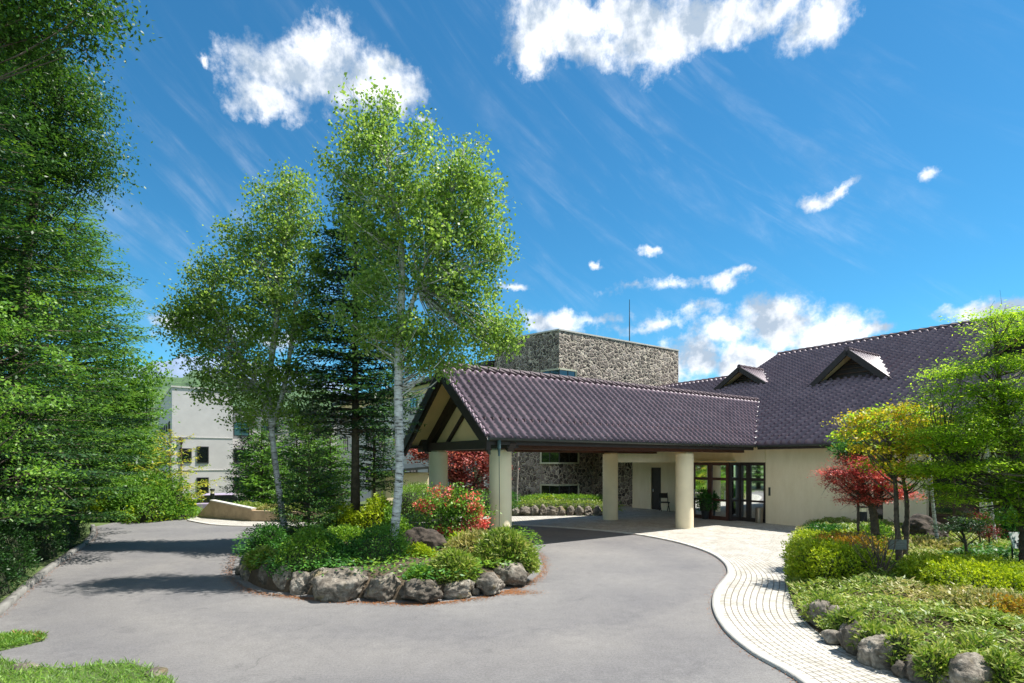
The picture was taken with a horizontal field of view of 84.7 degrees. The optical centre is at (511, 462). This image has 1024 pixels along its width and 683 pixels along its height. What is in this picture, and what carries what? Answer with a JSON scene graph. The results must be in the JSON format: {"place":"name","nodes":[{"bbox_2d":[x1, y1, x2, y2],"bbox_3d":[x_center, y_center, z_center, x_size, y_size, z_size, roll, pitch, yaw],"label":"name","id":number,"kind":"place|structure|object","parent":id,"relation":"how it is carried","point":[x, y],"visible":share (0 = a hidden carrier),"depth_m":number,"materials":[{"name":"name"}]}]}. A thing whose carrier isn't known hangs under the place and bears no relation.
{"place":"outdoors","nodes":[
{"label":"outdoors","id":0,"kind":"place"},
{"bbox_2d":[0,628,48,650],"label":"grass","id":1,"kind":"structure","parent":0,"point":[12,636],"depth_m":8.16,"materials":[{"name":"green plant"}]},
{"bbox_2d":[0,654,178,682],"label":"lawn","id":2,"kind":"structure","parent":0,"point":[82,671],"depth_m":6.83,"materials":[{"name":"green plant"}]},
{"bbox_2d":[25,371,341,468],"bbox_3d":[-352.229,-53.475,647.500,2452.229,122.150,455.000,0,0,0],"label":"hills","id":3,"kind":"structure","parent":0,"point":[177,381],"depth_m":580.59,"materials":[{"name":"green plant"}]},
{"bbox_2d":[100,354,351,394],"bbox_3d":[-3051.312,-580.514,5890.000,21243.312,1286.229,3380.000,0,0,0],"label":"mountain","id":4,"kind":"structure","parent":0,"point":[176,370],"depth_m":5492.65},
{"bbox_2d":[0,520,798,682],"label":"road","id":5,"kind":"structure","parent":0,"point":[612,607],"depth_m":9.11,"materials":[{"name":"grey asphalt"}]},
{"bbox_2d":[2,524,796,681],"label":"leaf litter","id":6,"kind":"object","parent":5,"relation":"on","point":[380,602],"visible":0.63,"depth_m":11.04,"materials":[{"name":"brown plant"}]},
{"bbox_2d":[187,520,814,682],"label":"kerb","id":7,"kind":"structure","parent":5,"relation":"on","point":[743,643],"depth_m":9.43,"materials":[{"name":"concrete"}]},
{"bbox_2d":[0,470,929,602],"bbox_3d":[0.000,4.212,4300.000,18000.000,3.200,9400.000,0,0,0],"label":"ground","id":8,"kind":"structure","parent":0,"point":[43,565],"depth_m":14.94,"materials":[{"name":"brown soil"}]},
{"bbox_2d":[0,531,33,599],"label":"yew bush","id":9,"kind":"object","parent":8,"relation":"on","point":[5,590],"visible":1,"depth_m":11.22,"materials":[{"name":"green plant"}]},
{"bbox_2d":[0,521,42,579],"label":"yew bush","id":10,"kind":"object","parent":8,"relation":"on","point":[18,546],"visible":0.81,"depth_m":12.89,"materials":[{"name":"green plant"}]},
{"bbox_2d":[0,495,70,562],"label":"yew bush","id":11,"kind":"object","parent":8,"relation":"on","point":[47,548],"visible":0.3,"depth_m":14.99,"materials":[{"name":"green plant"}]},
{"bbox_2d":[0,524,95,615],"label":"kerb","id":12,"kind":"structure","parent":8,"relation":"on","point":[9,601],"depth_m":12.54,"materials":[{"name":"grey concrete"}]},
{"bbox_2d":[0,289,103,521],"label":"broadleaf tree","id":13,"kind":"object","parent":8,"relation":"on","point":[4,446],"visible":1,"depth_m":10.53,"materials":[{"name":"green plant"}]},
{"bbox_2d":[17,491,88,550],"bbox_3d":[-14.316,1.664,16.675,2.776,1.978,2.319,0,0,0],"label":"yew bush","id":14,"kind":"object","parent":8,"relation":"on","point":[70,530],"visible":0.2,"depth_m":16.96,"materials":[{"name":"green plant"}]},
{"bbox_2d":[0,1,121,562],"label":"fir tree","id":15,"kind":"object","parent":8,"relation":"on","point":[27,424],"visible":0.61,"depth_m":12.87,"materials":[{"name":"green plant"}]},
{"bbox_2d":[0,31,152,486],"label":"broadleaf tree","id":16,"kind":"object","parent":8,"relation":"on","point":[67,105],"visible":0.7,"depth_m":15.22,"materials":[{"name":"green plant"}]},
{"bbox_2d":[0,9,161,522],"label":"fir tree","id":17,"kind":"object","parent":8,"relation":"on","point":[78,435],"visible":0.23,"depth_m":19.10,"materials":[{"name":"green plant"}]},
{"bbox_2d":[0,0,162,130],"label":"maple tree","id":18,"kind":"object","parent":8,"relation":"on","point":[20,43],"visible":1,"depth_m":9.27,"materials":[{"name":"green plant"}]},
{"bbox_2d":[0,2,167,541],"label":"fir tree","id":19,"kind":"object","parent":8,"relation":"on","point":[38,366],"visible":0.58,"depth_m":14.61,"materials":[{"name":"green plant"}]},
{"bbox_2d":[4,204,188,511],"bbox_3d":[-20.527,-4.711,26.668,9.482,15.023,9.014,0,0,0],"label":"larch tree","id":20,"kind":"object","parent":8,"relation":"on","point":[98,362],"visible":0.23,"depth_m":26.47,"materials":[{"name":"green plant"}]},
{"bbox_2d":[54,347,183,481],"bbox_3d":[-19.990,-1.605,28.390,6.551,8.432,4.785,0,0,0],"label":"broadleaf tree","id":21,"kind":"object","parent":8,"relation":"on","point":[150,441],"visible":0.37,"depth_m":28.12,"materials":[{"name":"green plant"}]},
{"bbox_2d":[78,477,165,522],"bbox_3d":[-17.872,1.613,26.111,4.610,2.247,4.157,0,0,0],"label":"bright bush","id":22,"kind":"object","parent":8,"relation":"on","point":[100,505],"visible":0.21,"depth_m":24.61,"materials":[{"name":"green plant"}]},
{"bbox_2d":[97,458,203,521],"bbox_3d":[-16.550,1.278,25.796,4.174,2.925,3.324,0,0,0],"label":"bright bush","id":23,"kind":"object","parent":8,"relation":"on","point":[138,481],"visible":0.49,"depth_m":25.30,"materials":[{"name":"green plant"}]},
{"bbox_2d":[118,479,203,523],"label":"bright bush","id":24,"kind":"object","parent":8,"relation":"on","point":[150,508],"visible":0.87,"depth_m":24.68,"materials":[{"name":"green plant"}]},
{"bbox_2d":[124,429,226,499],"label":"young fir","id":25,"kind":"object","parent":8,"relation":"on","point":[170,454],"visible":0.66,"depth_m":26.59,"materials":[{"name":"green plant"}]},
{"bbox_2d":[158,385,232,498],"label":"hotel wing","id":26,"kind":"structure","parent":8,"relation":"on","point":[212,439],"depth_m":54.55,"materials":[{"name":"white paint"}]},
{"bbox_2d":[219,406,270,500],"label":"young fir","id":27,"kind":"object","parent":8,"relation":"on","point":[243,444],"visible":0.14,"depth_m":35.71,"materials":[{"name":"green plant"}]},
{"bbox_2d":[219,429,298,504],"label":"young fir","id":28,"kind":"object","parent":8,"relation":"on","point":[260,467],"visible":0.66,"depth_m":29.67,"materials":[{"name":"green plant"}]},
{"bbox_2d":[197,500,328,521],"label":"retaining wall","id":29,"kind":"structure","parent":8,"relation":"on","point":[217,509],"depth_m":25.01,"materials":[{"name":"beige concrete"}]},
{"bbox_2d":[233,407,336,500],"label":"linking block","id":30,"kind":"structure","parent":8,"relation":"on","point":[235,436],"depth_m":61.33,"materials":[{"name":"white paint"}]},
{"bbox_2d":[257,415,328,511],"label":"young fir","id":31,"kind":"object","parent":8,"relation":"on","point":[288,448],"visible":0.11,"depth_m":31.68,"materials":[{"name":"green plant"}]},
{"bbox_2d":[283,393,350,505],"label":"young fir","id":32,"kind":"object","parent":8,"relation":"on","point":[311,438],"visible":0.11,"depth_m":37.83,"materials":[{"name":"green plant"}]},
{"bbox_2d":[291,432,366,509],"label":"young fir","id":33,"kind":"object","parent":8,"relation":"on","point":[330,448],"visible":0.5,"depth_m":29.83,"materials":[{"name":"green plant"}]},
{"bbox_2d":[345,389,407,498],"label":"young fir","id":34,"kind":"object","parent":8,"relation":"on","point":[380,475],"visible":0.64,"depth_m":28.82,"materials":[{"name":"green plant"}]},
{"bbox_2d":[243,522,532,599],"bbox_3d":[-3.739,2.335,15.994,8.709,0.570,10.848,0,0,0],"label":"planting bed","id":35,"kind":"object","parent":8,"relation":"on","point":[253,579],"visible":0.08,"depth_m":11.48,"materials":[{"name":"soil"}]},
{"bbox_2d":[146,157,342,528],"bbox_3d":[-8.400,-3.601,17.785,6.272,11.906,3.419,0,0,0],"label":"birch tree","id":36,"kind":"object","parent":35,"relation":"on","point":[211,306],"visible":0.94,"depth_m":17.54,"materials":[{"name":"green plant"}]},
{"bbox_2d":[241,544,279,573],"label":"shrub","id":37,"kind":"object","parent":35,"relation":"on","point":[266,548],"visible":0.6,"depth_m":12.34,"materials":[{"name":"green plant"}]},
{"bbox_2d":[243,520,289,554],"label":"shrub","id":38,"kind":"object","parent":35,"relation":"on","point":[269,533],"visible":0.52,"depth_m":13.64,"materials":[{"name":"green plant"}]},
{"bbox_2d":[289,571,310,595],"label":"boulder","id":39,"kind":"object","parent":35,"relation":"on","point":[300,583],"visible":0.77,"depth_m":11.00,"materials":[{"name":"grey stone"}]},
{"bbox_2d":[262,430,350,535],"bbox_3d":[-6.008,0.782,16.334,2.420,3.437,2.629,0,0,-28],"label":"young yew","id":40,"kind":"object","parent":35,"relation":"on","point":[303,497],"visible":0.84,"depth_m":16.22,"materials":[{"name":"plant"}]},
{"bbox_2d":[259,523,359,579],"bbox_3d":[-4.217,1.847,11.956,2.145,1.123,1.488,0,0,-26],"label":"shrub","id":41,"kind":"object","parent":35,"relation":"on","point":[316,544],"visible":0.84,"depth_m":11.64,"materials":[{"name":"green plant"}]},
{"bbox_2d":[310,566,368,601],"bbox_3d":[-3.347,2.398,10.862,1.140,0.737,1.041,0,0,0],"label":"boulder","id":42,"kind":"object","parent":35,"relation":"on","point":[342,584],"visible":0.82,"depth_m":10.53,"materials":[{"name":"grey stone"}]},
{"bbox_2d":[318,501,360,528],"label":"shrub","id":43,"kind":"object","parent":35,"relation":"on","point":[348,511],"visible":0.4,"depth_m":17.25,"materials":[{"name":"green plant"}]},
{"bbox_2d":[327,523,364,541],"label":"shrub","id":44,"kind":"object","parent":35,"relation":"on","point":[346,532],"visible":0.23,"depth_m":14.68,"materials":[{"name":"green plant"}]},
{"bbox_2d":[269,168,426,510],"bbox_3d":[-5.003,-3.523,17.982,4.869,11.945,5.142,0,0,0],"label":"fir tree","id":45,"kind":"object","parent":35,"relation":"on","point":[357,380],"visible":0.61,"depth_m":17.39,"materials":[{"name":"green plant"}]},
{"bbox_2d":[337,521,415,564],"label":"shrub","id":46,"kind":"object","parent":35,"relation":"on","point":[381,542],"visible":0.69,"depth_m":12.10,"materials":[{"name":"green plant"}]},
{"bbox_2d":[353,490,402,533],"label":"shrub","id":47,"kind":"object","parent":35,"relation":"on","point":[373,512],"visible":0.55,"depth_m":17.15,"materials":[{"name":"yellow plant"}]},
{"bbox_2d":[363,572,400,601],"bbox_3d":[-2.476,2.397,10.688,0.752,0.626,0.585,0,0,0],"label":"boulder","id":48,"kind":"object","parent":35,"relation":"on","point":[380,588],"visible":0.82,"depth_m":10.48,"materials":[{"name":"grey stone"}]},
{"bbox_2d":[231,513,544,580],"bbox_3d":[-3.764,2.056,16.018,9.256,0.374,11.458,0,0,0],"label":"ground cover","id":49,"kind":"object","parent":35,"relation":"on","point":[326,564],"visible":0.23,"depth_m":11.73,"materials":[{"name":"green plant"}]},
{"bbox_2d":[308,72,534,541],"bbox_3d":[-1.975,-3.129,12.531,5.050,11.200,2.763,0,0,0],"label":"birch tree","id":50,"kind":"object","parent":35,"relation":"on","point":[454,292],"visible":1,"depth_m":12.37,"materials":[{"name":"green plant"}]},
{"bbox_2d":[402,527,446,549],"bbox_3d":[-2.095,1.982,13.515,1.189,0.872,0.904,0,0,0],"label":"dark boulder","id":51,"kind":"object","parent":35,"relation":"on","point":[431,538],"visible":0.52,"depth_m":13.26,"materials":[{"name":"grey stone"}]},
{"bbox_2d":[406,482,501,537],"bbox_3d":[-1.623,1.527,15.591,2.692,2.059,1.739,0,0,0],"label":"azalea","id":52,"kind":"object","parent":35,"relation":"on","point":[453,522],"visible":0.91,"depth_m":15.43,"materials":[{"name":"brown plant"}]},
{"bbox_2d":[425,546,484,583],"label":"shrub","id":53,"kind":"object","parent":35,"relation":"on","point":[453,558],"visible":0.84,"depth_m":10.93,"materials":[{"name":"green plant"}]},
{"bbox_2d":[443,579,474,598],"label":"boulder","id":54,"kind":"object","parent":35,"relation":"on","point":[461,589],"visible":0.8,"depth_m":10.66,"materials":[{"name":"grey stone"}]},
{"bbox_2d":[439,527,489,554],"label":"shrub","id":55,"kind":"object","parent":35,"relation":"on","point":[465,540],"visible":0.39,"depth_m":12.66,"materials":[{"name":"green plant"}]},
{"bbox_2d":[473,572,504,595],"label":"boulder","id":56,"kind":"object","parent":35,"relation":"on","point":[489,583],"visible":0.8,"depth_m":10.91,"materials":[{"name":"grey stone"}]},
{"bbox_2d":[468,523,543,574],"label":"shrub","id":57,"kind":"object","parent":35,"relation":"on","point":[501,542],"visible":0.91,"depth_m":12.05,"materials":[{"name":"green plant"}]},
{"bbox_2d":[493,560,527,585],"bbox_3d":[-0.006,2.396,11.822,0.691,0.633,0.683,0,0,45],"label":"boulder","id":58,"kind":"object","parent":35,"relation":"on","point":[514,574],"visible":0.77,"depth_m":11.64,"materials":[{"name":"grey stone"}]},
{"bbox_2d":[362,463,428,503],"bbox_3d":[-6.982,1.525,34.260,3.600,2.950,3.000,0,0,-35],"label":"side entry shelter","id":59,"kind":"object","parent":8,"relation":"on","point":[414,477],"visible":0.29,"depth_m":33.61,"materials":[{"name":"beige paint"}]},
{"bbox_2d":[391,481,428,521],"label":"hedge","id":60,"kind":"object","parent":8,"relation":"on","point":[406,501],"visible":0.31,"depth_m":24.18,"materials":[{"name":"green plant"}]},
{"bbox_2d":[332,360,493,504],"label":"guest room wing","id":61,"kind":"structure","parent":8,"relation":"on","point":[421,385],"depth_m":51.62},
{"bbox_2d":[399,578,442,602],"bbox_3d":[-1.706,2.404,10.556,0.702,0.506,0.730,0,0,-31],"label":"boulder","id":62,"kind":"object","parent":8,"relation":"on","point":[425,591],"visible":0.92,"depth_m":10.35,"materials":[{"name":"grey stone"}]},
{"bbox_2d":[392,449,519,494],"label":"red maple","id":63,"kind":"object","parent":8,"relation":"on","point":[459,460],"visible":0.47,"depth_m":28.64,"materials":[{"name":"brown plant"}]},
{"bbox_2d":[404,362,759,529],"bbox_3d":[6.018,-0.331,23.917,20.440,5.902,5.990,0,0,-35],"label":"entrance porch","id":64,"kind":"object","parent":8,"relation":"on","point":[499,416],"visible":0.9,"depth_m":19.80,"materials":[{"name":"tile"}]},
{"bbox_2d":[494,299,678,498],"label":"stone tower","id":65,"kind":"structure","parent":8,"relation":"on","point":[569,353],"depth_m":35.42,"materials":[{"name":"stone"}]},
{"bbox_2d":[540,484,578,496],"bbox_3d":[2.951,1.715,34.374,2.437,0.770,1.006,0,0,0],"label":"window","id":66,"kind":"structure","parent":65,"relation":"in","point":[568,489],"depth_m":34.37,"materials":[{"name":"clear glass"}]},
{"bbox_2d":[540,452,578,463],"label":"window","id":67,"kind":"structure","parent":65,"relation":"in","point":[545,457],"depth_m":34.37,"materials":[{"name":"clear glass"}]},
{"bbox_2d":[592,312,1023,528],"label":"hall","id":68,"kind":"structure","parent":8,"relation":"on","point":[801,394],"depth_m":24.75,"materials":[{"name":"tile"}]},
{"bbox_2d":[694,462,709,518],"bbox_3d":[8.687,1.300,25.760,0.163,2.600,0.930,0,0,-35],"label":"door leaf","id":69,"kind":"structure","parent":68,"relation":"in","point":[701,471],"depth_m":25.81,"materials":[{"name":"wood"}]},
{"bbox_2d":[710,462,728,520],"bbox_3d":[9.219,1.300,24.997,0.163,2.600,0.930,0,0,-35],"label":"door leaf","id":70,"kind":"structure","parent":68,"relation":"in","point":[719,475],"depth_m":25.00,"materials":[{"name":"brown wood"}]},
{"bbox_2d":[729,462,739,520],"bbox_3d":[9.781,1.300,24.701,0.567,2.600,0.110,0,0,-14],"label":"entrance window","id":71,"kind":"structure","parent":68,"relation":"in","point":[734,471],"depth_m":24.69,"materials":[{"name":"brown glass"}]},
{"bbox_2d":[740,462,747,520],"bbox_3d":[10.182,1.300,24.590,0.110,2.600,0.440,0,0,-35],"label":"entrance window","id":72,"kind":"structure","parent":68,"relation":"in","point":[743,469],"depth_m":24.59,"materials":[{"name":"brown glass"}]},
{"bbox_2d":[748,462,765,522],"bbox_3d":[10.539,1.300,24.077,0.110,2.600,0.810,0,0,-35],"label":"entrance window","id":73,"kind":"structure","parent":68,"relation":"in","point":[756,474],"depth_m":24.11,"materials":[{"name":"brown glass"}]},
{"bbox_2d":[932,462,978,517],"bbox_3d":[14.624,0.900,18.544,0.090,1.800,1.240,0,0,-35],"label":"window","id":74,"kind":"structure","parent":68,"relation":"in","point":[946,511],"depth_m":18.55,"materials":[{"name":"black glass"}]},
{"bbox_2d":[787,551,841,646],"bbox_3d":[11.380,2.595,10.959,11.602,0.050,20.732,0,0,17],"label":"planting bed","id":75,"kind":"object","parent":8,"relation":"on","point":[818,629],"visible":0.13,"depth_m":9.87,"materials":[{"name":"green plant"}]},
{"bbox_2d":[822,604,864,630],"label":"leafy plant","id":76,"kind":"object","parent":75,"relation":"on","point":[844,616],"visible":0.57,"depth_m":8.14,"materials":[{"name":"green plant"}]},
{"bbox_2d":[846,614,895,650],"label":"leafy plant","id":77,"kind":"object","parent":75,"relation":"on","point":[873,628],"visible":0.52,"depth_m":7.37,"materials":[{"name":"green plant"}]},
{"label":"planting bed","id":78,"kind":"structure","parent":8,"relation":"on","visible":0},
{"bbox_2d":[518,492,602,504],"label":"hedge","id":79,"kind":"object","parent":78,"relation":"on","point":[553,497],"visible":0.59,"depth_m":29.23,"materials":[{"name":"green plant"}]},
{"bbox_2d":[512,497,625,512],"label":"bamboo grass","id":80,"kind":"structure","parent":78,"relation":"on","point":[565,504],"depth_m":28.12,"materials":[{"name":"green plant"}]},
{"bbox_2d":[187,506,797,547],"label":"pavement","id":81,"kind":"structure","parent":0,"point":[706,533],"depth_m":22.84,"materials":[{"name":"grey concrete"}]},
{"bbox_2d":[695,487,713,518],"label":"potted plant","id":82,"kind":"object","parent":81,"relation":"on","point":[704,501],"visible":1,"depth_m":25.20,"materials":[{"name":"green plant"}]},
{"bbox_2d":[0,0,1023,391],"label":"sky","id":83,"kind":"structure","parent":0,"point":[758,180],"materials":[{"name":"blue"}]},
{"bbox_2d":[704,532,913,682],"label":"pavement","id":84,"kind":"structure","parent":0,"point":[759,611],"depth_m":9.10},
{"bbox_2d":[783,516,1023,682],"bbox_3d":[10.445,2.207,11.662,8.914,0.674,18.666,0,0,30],"label":"bamboo grass","id":85,"kind":"structure","parent":0,"point":[869,600],"depth_m":8.65,"materials":[{"name":"green plant"}]},
{"bbox_2d":[799,586,847,621],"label":"bamboo clump","id":86,"kind":"object","parent":85,"relation":"on","point":[826,597],"visible":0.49,"depth_m":8.85,"materials":[{"name":"green plant"}]},
{"bbox_2d":[779,535,889,587],"bbox_3d":[6.474,2.000,11.281,1.674,1.019,1.940,0,0,0],"label":"hedge","id":87,"kind":"object","parent":85,"relation":"on","point":[828,558],"visible":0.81,"depth_m":10.92,"materials":[{"name":"green plant"}]},
{"bbox_2d":[797,527,894,560],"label":"hedge","id":88,"kind":"object","parent":85,"relation":"on","point":[837,535],"visible":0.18,"depth_m":12.56,"materials":[{"name":"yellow plant"}]},
{"bbox_2d":[836,621,865,655],"bbox_3d":[4.656,2.369,7.582,0.485,0.511,0.417,0,0,0],"label":"boulder","id":89,"kind":"object","parent":85,"relation":"on","point":[843,635],"visible":0.46,"depth_m":7.48,"materials":[{"name":"grey stone"}]},
{"bbox_2d":[819,438,887,534],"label":"maple tree","id":90,"kind":"object","parent":85,"relation":"on","point":[841,447],"visible":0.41,"depth_m":13.47,"materials":[{"name":"green plant"}]},
{"bbox_2d":[807,450,932,534],"bbox_3d":[8.441,0.676,13.357,2.726,2.081,1.941,0,0,-28],"label":"red maple","id":91,"kind":"object","parent":85,"relation":"on","point":[861,489],"visible":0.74,"depth_m":13.21,"materials":[{"name":"brown plant"}]},
{"bbox_2d":[857,634,894,669],"bbox_3d":[4.731,2.428,7.128,0.636,0.487,0.466,0,0,0],"label":"boulder","id":92,"kind":"object","parent":85,"relation":"on","point":[870,649],"visible":0.6,"depth_m":7.01,"materials":[{"name":"grey stone"}]},
{"bbox_2d":[841,509,919,573],"bbox_3d":[6.921,1.503,10.671,1.433,1.314,1.178,0,0,0],"label":"bare bush","id":93,"kind":"object","parent":85,"relation":"on","point":[877,551],"visible":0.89,"depth_m":10.53,"materials":[{"name":"brown plant"}]},
{"bbox_2d":[821,391,959,561],"bbox_3d":[7.944,0.388,11.790,2.645,3.928,2.140,0,0,24],"label":"yellow tree","id":94,"kind":"object","parent":85,"relation":"on","point":[864,430],"visible":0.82,"depth_m":11.61,"materials":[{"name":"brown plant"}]},
{"bbox_2d":[881,614,931,665],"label":"bamboo clump","id":95,"kind":"object","parent":85,"relation":"on","point":[902,642],"visible":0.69,"depth_m":6.88,"materials":[{"name":"green plant"}]},
{"bbox_2d":[901,514,950,537],"bbox_3d":[11.533,1.968,15.641,1.090,1.063,1.056,0,0,0],"label":"garden rock","id":96,"kind":"object","parent":85,"relation":"on","point":[920,523],"visible":0.38,"depth_m":15.42,"materials":[{"name":"grey stone"}]},
{"bbox_2d":[911,632,958,682],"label":"bamboo clump","id":97,"kind":"object","parent":85,"relation":"on","point":[935,661],"visible":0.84,"depth_m":6.40,"materials":[{"name":"green plant"}]},
{"bbox_2d":[890,535,979,553],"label":"hedge","id":98,"kind":"object","parent":85,"relation":"on","point":[949,543],"visible":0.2,"depth_m":13.62,"materials":[{"name":"green plant"}]},
{"bbox_2d":[873,293,1023,564],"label":"green maple","id":99,"kind":"object","parent":85,"relation":"on","point":[992,488],"visible":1,"depth_m":10.71,"materials":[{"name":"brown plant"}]},
{"bbox_2d":[888,550,1023,592],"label":"hedge","id":100,"kind":"object","parent":85,"relation":"on","point":[944,568],"visible":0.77,"depth_m":9.49,"materials":[{"name":"green plant"}]},
{"bbox_2d":[947,652,994,682],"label":"boulder","id":101,"kind":"object","parent":85,"relation":"on","point":[966,667],"visible":0.88,"depth_m":6.17,"materials":[{"name":"grey stone"}]},
{"bbox_2d":[925,584,1023,629],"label":"hedge","id":102,"kind":"object","parent":85,"relation":"on","point":[969,596],"visible":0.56,"depth_m":7.97,"materials":[{"name":"brown plant"}]},
{"bbox_2d":[952,627,1006,659],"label":"bamboo clump","id":103,"kind":"object","parent":85,"relation":"on","point":[987,640],"visible":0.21,"depth_m":6.59,"materials":[{"name":"green plant"}]},
{"bbox_2d":[938,539,1023,563],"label":"ground cover","id":104,"kind":"object","parent":85,"relation":"on","point":[1006,553],"visible":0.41,"depth_m":12.36,"materials":[{"name":"green plant"}]},
{"bbox_2d":[929,511,1001,555],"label":"dwarf pine","id":105,"kind":"object","parent":104,"relation":"on","point":[961,527],"visible":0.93,"depth_m":12.18,"materials":[{"name":"green plant"}]},
{"bbox_2d":[973,504,1018,543],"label":"shrub","id":106,"kind":"object","parent":85,"relation":"on","point":[1004,527],"visible":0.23,"depth_m":15.21,"materials":[{"name":"green plant"}]},
{"bbox_2d":[978,642,1023,682],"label":"bamboo clump","id":107,"kind":"object","parent":85,"relation":"on","point":[1003,667],"visible":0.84,"depth_m":6.11,"materials":[{"name":"green plant"}]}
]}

